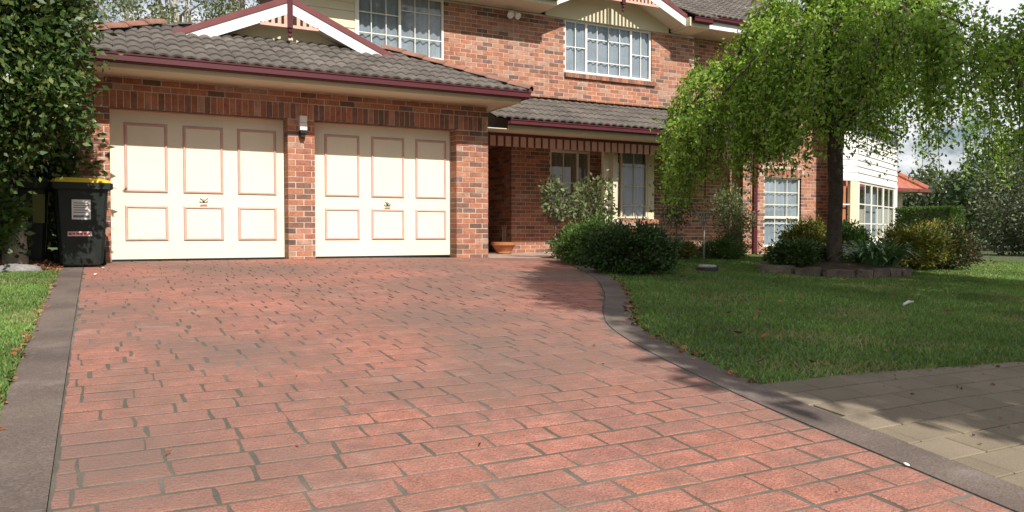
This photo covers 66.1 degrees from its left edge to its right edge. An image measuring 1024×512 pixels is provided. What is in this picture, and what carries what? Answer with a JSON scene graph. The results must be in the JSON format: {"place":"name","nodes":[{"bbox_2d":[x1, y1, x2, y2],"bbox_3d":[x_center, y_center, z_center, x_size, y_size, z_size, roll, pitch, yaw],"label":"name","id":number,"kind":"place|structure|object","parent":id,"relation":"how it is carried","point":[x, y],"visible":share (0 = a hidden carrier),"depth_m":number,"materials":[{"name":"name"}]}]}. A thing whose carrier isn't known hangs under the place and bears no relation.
{"place":"outdoors","nodes":[
{"label":"outdoors","id":0,"kind":"place"},
{"bbox_2d":[0,269,59,417],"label":"side lawn grass","id":1,"kind":"structure","parent":0,"point":[19,290],"depth_m":5.92,"materials":[{"name":"green plant"}]},
{"bbox_2d":[5,234,1016,392],"bbox_3d":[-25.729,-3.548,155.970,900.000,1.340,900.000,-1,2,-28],"label":"ground","id":2,"kind":"structure","parent":0,"point":[373,257],"depth_m":15.14,"materials":[{"name":"brown soil"}]},
{"bbox_2d":[0,264,83,511],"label":"driveway border","id":3,"kind":"object","parent":2,"relation":"on","point":[30,414],"visible":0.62,"depth_m":3.51,"materials":[{"name":"concrete"}]},
{"bbox_2d":[0,271,58,429],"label":"border litter","id":4,"kind":"object","parent":3,"relation":"on","point":[23,355],"visible":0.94,"depth_m":4.92,"materials":[{"name":"brown plant"}]},
{"bbox_2d":[69,0,190,33],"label":"gum tree","id":5,"kind":"object","parent":2,"relation":"on","point":[128,8],"visible":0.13,"depth_m":38.32,"materials":[{"name":"green plant"}]},
{"bbox_2d":[104,0,242,27],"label":"gum tree","id":6,"kind":"object","parent":2,"relation":"on","point":[217,8],"visible":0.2,"depth_m":41.71,"materials":[{"name":"green plant"}]},
{"bbox_2d":[220,0,259,13],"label":"gum tree","id":7,"kind":"object","parent":2,"relation":"on","point":[242,4],"visible":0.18,"depth_m":49.15,"materials":[{"name":"green plant"}]},
{"bbox_2d":[0,0,905,261],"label":"brick house","id":8,"kind":"structure","parent":2,"relation":"on","point":[449,128],"depth_m":12.94,"materials":[{"name":"brick"}]},
{"bbox_2d":[109,108,284,260],"bbox_3d":[-4.538,-1.003,11.504,2.375,2.121,0.110,-1,2,-28],"label":"garage door","id":9,"kind":"structure","parent":8,"relation":"in","point":[191,186],"depth_m":11.46,"materials":[{"name":"metal"}]},
{"bbox_2d":[298,115,306,137],"bbox_3d":[-3.141,-1.941,11.823,0.104,0.315,0.120,-1,2,-28],"label":"wall light","id":10,"kind":"object","parent":8,"relation":"attached to","point":[302,126],"visible":1,"depth_m":11.78,"materials":[{"name":"white paint"}]},
{"bbox_2d":[314,122,450,257],"bbox_3d":[-2.090,-1.042,12.794,2.350,2.121,0.110,-1,2,-28],"label":"garage door","id":11,"kind":"structure","parent":8,"relation":"in","point":[381,191],"depth_m":12.78,"materials":[{"name":"metal"}]},
{"bbox_2d":[357,0,443,59],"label":"window","id":12,"kind":"structure","parent":8,"relation":"in","point":[416,26],"depth_m":15.16,"materials":[{"name":"clear glass"}]},
{"bbox_2d":[507,10,520,19],"bbox_3d":[0.017,-4.912,16.016,0.314,0.198,0.232,-1,2,-28],"label":"floodlight","id":13,"kind":"object","parent":8,"relation":"attached to","point":[511,14],"visible":1,"depth_m":15.97,"materials":[{"name":"white paint"}]},
{"bbox_2d":[550,150,589,216],"bbox_3d":[1.296,-1.631,17.903,1.070,1.530,0.106,-1,2,-28],"label":"window","id":14,"kind":"structure","parent":8,"relation":"in","point":[572,165],"depth_m":17.93,"materials":[{"name":"clear glass"}]},
{"bbox_2d":[565,19,650,80],"bbox_3d":[2.111,-4.508,17.353,2.300,1.155,0.086,-1,2,-28],"label":"window","id":15,"kind":"structure","parent":8,"relation":"in","point":[590,48],"depth_m":17.36,"materials":[{"name":"glass"}]},
{"bbox_2d":[618,153,647,218],"bbox_3d":[2.623,-1.602,17.756,1.000,1.540,0.106,-1,2,-28],"label":"window","id":16,"kind":"structure","parent":8,"relation":"in","point":[633,168],"depth_m":17.83,"materials":[{"name":"glass"}]},
{"bbox_2d":[764,177,799,245],"bbox_3d":[6.978,-1.144,20.510,1.300,1.820,0.102,-1,2,-28],"label":"window","id":17,"kind":"structure","parent":8,"relation":"in","point":[782,199],"depth_m":20.54,"materials":[{"name":"clear glass"}]},
{"bbox_2d":[859,182,871,236],"bbox_3d":[9.625,-1.233,21.498,0.038,1.538,1.427,1,2,37],"label":"window","id":18,"kind":"structure","parent":8,"relation":"in","point":[870,212],"depth_m":21.99,"materials":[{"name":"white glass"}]},
{"bbox_2d":[865,184,883,238],"bbox_3d":[10.423,-1.269,22.683,0.208,1.538,1.427,1,2,37],"label":"window","id":19,"kind":"structure","parent":8,"relation":"in","point":[867,208],"depth_m":22.65,"materials":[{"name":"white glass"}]},
{"bbox_2d":[883,186,893,237],"bbox_3d":[11.356,-1.301,23.765,0.038,1.538,1.427,1,2,37],"label":"window","id":20,"kind":"structure","parent":8,"relation":"in","point":[889,188],"depth_m":23.76,"materials":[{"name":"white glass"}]},
{"bbox_2d":[537,174,574,258],"bbox_3d":[0.734,-0.655,13.477,0.603,1.505,0.686,-2,2,-43],"label":"rose bush","id":21,"kind":"object","parent":2,"relation":"on","point":[549,193],"visible":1,"depth_m":13.40,"materials":[{"name":"green plant"}]},
{"bbox_2d":[561,191,585,223],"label":"rose bush","id":22,"kind":"object","parent":2,"relation":"on","point":[570,198],"visible":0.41,"depth_m":13.99,"materials":[{"name":"green plant"}]},
{"bbox_2d":[553,258,1023,511],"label":"driveway border","id":23,"kind":"object","parent":2,"relation":"on","point":[997,491],"visible":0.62,"depth_m":3.74,"materials":[{"name":"concrete"}]},
{"bbox_2d":[613,275,755,382],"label":"border litter","id":24,"kind":"object","parent":23,"relation":"on","point":[730,371],"visible":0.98,"depth_m":5.82,"materials":[{"name":"brown plant"}]},
{"bbox_2d":[846,171,931,236],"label":"neighbour house","id":25,"kind":"structure","parent":2,"relation":"on","point":[904,185],"depth_m":29.74,"materials":[{"name":"beige paint"}]},
{"bbox_2d":[863,199,887,228],"bbox_3d":[13.676,-1.557,29.561,1.400,1.100,0.060,-1,2,-28],"label":"window","id":26,"kind":"structure","parent":25,"relation":"in","point":[879,201],"depth_m":29.63,"materials":[{"name":"white glass"}]},
{"bbox_2d":[902,163,986,239],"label":"background tree","id":27,"kind":"object","parent":2,"relation":"on","point":[917,199],"visible":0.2,"depth_m":42.22,"materials":[{"name":"green plant"}]},
{"bbox_2d":[929,113,1023,249],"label":"background tree","id":28,"kind":"object","parent":2,"relation":"on","point":[958,191],"visible":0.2,"depth_m":37.55,"materials":[{"name":"green plant"}]},
{"bbox_2d":[488,253,560,257],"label":"porch path","id":29,"kind":"structure","parent":0,"point":[523,255],"depth_m":14.82,"materials":[{"name":"beige concrete"}]},
{"bbox_2d":[491,228,516,253],"bbox_3d":[-0.168,-0.343,16.074,0.520,0.600,0.516,-1,2,-28],"label":"plant pot","id":30,"kind":"object","parent":29,"relation":"on","point":[502,247],"visible":0.98,"depth_m":15.92,"materials":[{"name":"ceramic"}]},
{"bbox_2d":[47,258,1012,511],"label":"driveway","id":31,"kind":"structure","parent":0,"point":[527,389],"depth_m":3.68,"materials":[{"name":"red brick"}]},
{"bbox_2d":[48,177,112,264],"bbox_3d":[-5.298,-0.411,9.662,0.670,1.062,0.781,-1,2,-32],"label":"wheelie bin","id":32,"kind":"object","parent":31,"relation":"on","point":[80,209],"visible":0.98,"depth_m":9.40,"materials":[{"name":"black plastic"}]},
{"bbox_2d":[165,267,839,490],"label":"driveway litter","id":33,"kind":"object","parent":31,"relation":"on","point":[168,451],"visible":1,"depth_m":3.19,"materials":[{"name":"brown plant"}]},
{"bbox_2d":[70,0,1023,228],"label":"sky","id":34,"kind":"structure","parent":0,"point":[906,164],"materials":[{"name":"white"}]},
{"bbox_2d":[589,247,1023,384],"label":"front lawn","id":35,"kind":"structure","parent":0,"point":[1010,257],"depth_m":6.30,"materials":[{"name":"plant"}]},
{"bbox_2d":[548,226,573,256],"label":"leafy shrub","id":36,"kind":"object","parent":35,"relation":"on","point":[557,235],"visible":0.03,"depth_m":13.84,"materials":[{"name":"green plant"}]},
{"bbox_2d":[541,209,637,265],"bbox_3d":[1.303,-0.272,12.087,1.657,0.918,1.456,-1,2,-28],"label":"leafy shrub","id":37,"kind":"object","parent":35,"relation":"on","point":[567,239],"visible":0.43,"depth_m":11.89,"materials":[{"name":"green plant"}]},
{"bbox_2d":[568,169,622,223],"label":"rose bush","id":38,"kind":"object","parent":35,"relation":"on","point":[585,188],"visible":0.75,"depth_m":13.02,"materials":[{"name":"green plant"}]},
{"bbox_2d":[561,211,697,275],"bbox_3d":[1.587,-0.157,10.639,1.809,0.895,1.538,-1,2,-28],"label":"rounded shrub","id":39,"kind":"object","parent":35,"relation":"on","point":[611,250],"visible":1,"depth_m":10.34,"materials":[{"name":"green plant"}]},
{"bbox_2d":[631,205,646,225],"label":"bare rose","id":40,"kind":"object","parent":35,"relation":"on","point":[637,216],"visible":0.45,"depth_m":13.31,"materials":[{"name":"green plant"}]},
{"bbox_2d":[657,192,698,253],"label":"rose bush","id":41,"kind":"object","parent":35,"relation":"on","point":[676,223],"visible":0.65,"depth_m":13.94,"materials":[{"name":"green plant"}]},
{"bbox_2d":[670,239,702,258],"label":"shrub","id":42,"kind":"object","parent":35,"relation":"on","point":[691,250],"visible":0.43,"depth_m":14.39,"materials":[{"name":"green plant"}]},
{"bbox_2d":[689,200,720,258],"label":"bare rose","id":43,"kind":"object","parent":35,"relation":"on","point":[703,221],"visible":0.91,"depth_m":14.58,"materials":[{"name":"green plant"}]},
{"bbox_2d":[696,265,718,271],"bbox_3d":[2.832,0.200,11.407,0.320,0.146,0.320,-1,2,-28],"label":"drain riser","id":44,"kind":"object","parent":35,"relation":"on","point":[712,268],"visible":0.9,"depth_m":11.29,"materials":[{"name":"concrete"}]},
{"bbox_2d":[693,231,760,259],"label":"shrub","id":45,"kind":"object","parent":35,"relation":"on","point":[721,248],"visible":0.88,"depth_m":14.72,"materials":[{"name":"green plant"}]},
{"bbox_2d":[707,180,759,247],"bbox_3d":[4.573,-0.744,16.249,1.115,1.654,1.064,-1,2,-28],"label":"tall shrub","id":46,"kind":"object","parent":35,"relation":"on","point":[736,230],"visible":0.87,"depth_m":16.16,"materials":[{"name":"green plant"}]},
{"bbox_2d":[617,258,984,362],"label":"fallen leaves","id":47,"kind":"object","parent":35,"relation":"on","point":[812,361],"visible":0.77,"depth_m":6.54,"materials":[{"name":"brown plant"}]},
{"bbox_2d":[775,214,826,247],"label":"flowering shrub","id":48,"kind":"object","parent":35,"relation":"on","point":[815,232],"visible":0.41,"depth_m":15.71,"materials":[{"name":"green plant"}]},
{"bbox_2d":[758,261,911,277],"bbox_3d":[4.845,0.218,11.986,2.452,0.300,1.614,-1,2,-28],"label":"raised garden bed","id":49,"kind":"object","parent":35,"relation":"on","point":[851,269],"visible":0.7,"depth_m":11.36,"materials":[{"name":"stone"}]},
{"bbox_2d":[754,232,823,265],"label":"shrub","id":50,"kind":"object","parent":49,"relation":"on","point":[789,251],"visible":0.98,"depth_m":11.48,"materials":[{"name":"green plant"}]},
{"bbox_2d":[794,233,826,261],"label":"shrub","id":51,"kind":"object","parent":49,"relation":"on","point":[824,252],"visible":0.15,"depth_m":11.92,"materials":[{"name":"green plant"}]},
{"bbox_2d":[649,0,1023,261],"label":"weeping tree","id":52,"kind":"object","parent":49,"relation":"on","point":[840,70],"visible":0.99,"depth_m":10.80,"materials":[{"name":"green plant"}]},
{"bbox_2d":[827,236,921,265],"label":"strappy plant","id":53,"kind":"object","parent":49,"relation":"on","point":[873,256],"visible":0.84,"depth_m":11.66,"materials":[{"name":"green plant"}]},
{"bbox_2d":[844,236,936,265],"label":"strappy plant","id":54,"kind":"object","parent":49,"relation":"on","point":[894,261],"visible":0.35,"depth_m":11.98,"materials":[{"name":"green plant"}]},
{"bbox_2d":[822,214,874,260],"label":"leafy shrub","id":55,"kind":"object","parent":35,"relation":"on","point":[847,237],"visible":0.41,"depth_m":14.37,"materials":[{"name":"green plant"}]},
{"bbox_2d":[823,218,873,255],"bbox_3d":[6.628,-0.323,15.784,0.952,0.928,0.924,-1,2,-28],"label":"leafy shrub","id":56,"kind":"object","parent":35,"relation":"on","point":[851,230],"visible":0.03,"depth_m":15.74,"materials":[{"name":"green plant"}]},
{"bbox_2d":[861,220,963,270],"bbox_3d":[6.716,-0.170,13.403,1.668,0.921,1.460,-1,2,-28],"label":"golden shrub","id":57,"kind":"object","parent":35,"relation":"on","point":[925,238],"visible":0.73,"depth_m":13.27,"materials":[{"name":"green plant"}]},
{"bbox_2d":[894,205,965,234],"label":"clipped hedge","id":58,"kind":"object","parent":35,"relation":"on","point":[954,212],"visible":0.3,"depth_m":19.56,"materials":[{"name":"green plant"}]},
{"bbox_2d":[904,210,981,256],"bbox_3d":[8.111,-0.334,15.201,1.640,1.114,1.526,-1,2,-28],"label":"golden shrub","id":59,"kind":"object","parent":35,"relation":"on","point":[933,224],"visible":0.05,"depth_m":15.21,"materials":[{"name":"green plant"}]},
{"bbox_2d":[906,220,995,269],"bbox_3d":[7.638,-0.180,13.807,1.651,0.947,1.763,1,2,19],"label":"shrub","id":60,"kind":"object","parent":35,"relation":"on","point":[973,252],"visible":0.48,"depth_m":13.60,"materials":[{"name":"green plant"}]},
{"bbox_2d":[958,136,1023,255],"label":"grey tree","id":61,"kind":"object","parent":35,"relation":"on","point":[1007,237],"visible":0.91,"depth_m":24.75,"materials":[{"name":"green plant"}]},
{"bbox_2d":[761,361,1023,487],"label":"footpath","id":62,"kind":"structure","parent":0,"point":[945,410],"depth_m":4.02,"materials":[{"name":"beige concrete"}]},
{"bbox_2d":[883,365,1012,444],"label":"footpath litter","id":63,"kind":"object","parent":62,"relation":"on","point":[993,384],"visible":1,"depth_m":4.43,"materials":[{"name":"brown plant"}]},
{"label":"side lawn","id":64,"kind":"structure","parent":0,"visible":0},
{"bbox_2d":[0,263,41,271],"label":"garden rock","id":65,"kind":"object","parent":64,"relation":"on","point":[16,267],"visible":0.58,"depth_m":8.67,"materials":[{"name":"grey stone"}]},
{"bbox_2d":[0,0,122,198],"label":"dense tree","id":66,"kind":"object","parent":64,"relation":"on","point":[44,82],"visible":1,"depth_m":8.03,"materials":[{"name":"green plant"}]},
{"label":"mulch bed","id":67,"kind":"structure","parent":0,"visible":0},
{"bbox_2d":[0,202,33,264],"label":"tree stump","id":68,"kind":"object","parent":67,"relation":"on","point":[20,253],"visible":0.41,"depth_m":9.02,"materials":[{"name":"brown wood"}]},
{"bbox_2d":[0,160,36,254],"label":"leafy bush","id":69,"kind":"object","parent":67,"relation":"on","point":[11,218],"visible":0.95,"depth_m":8.76,"materials":[{"name":"green plant"}]},
{"bbox_2d":[0,176,50,261],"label":"wheelie bin","id":70,"kind":"object","parent":67,"relation":"on","point":[39,250],"visible":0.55,"depth_m":9.38,"materials":[{"name":"black plastic"}]},
{"bbox_2d":[0,256,63,270],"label":"bark chips","id":71,"kind":"object","parent":67,"relation":"on","point":[47,265],"visible":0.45,"depth_m":9.25,"materials":[{"name":"brown wood"}]},
{"bbox_2d":[4,31,117,260],"bbox_3d":[-6.760,-1.708,10.002,3.127,3.800,1.820,-1,2,-28],"label":"leafy bush","id":72,"kind":"object","parent":67,"relation":"on","point":[70,168],"visible":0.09,"depth_m":10.20,"materials":[{"name":"green plant"}]}
]}

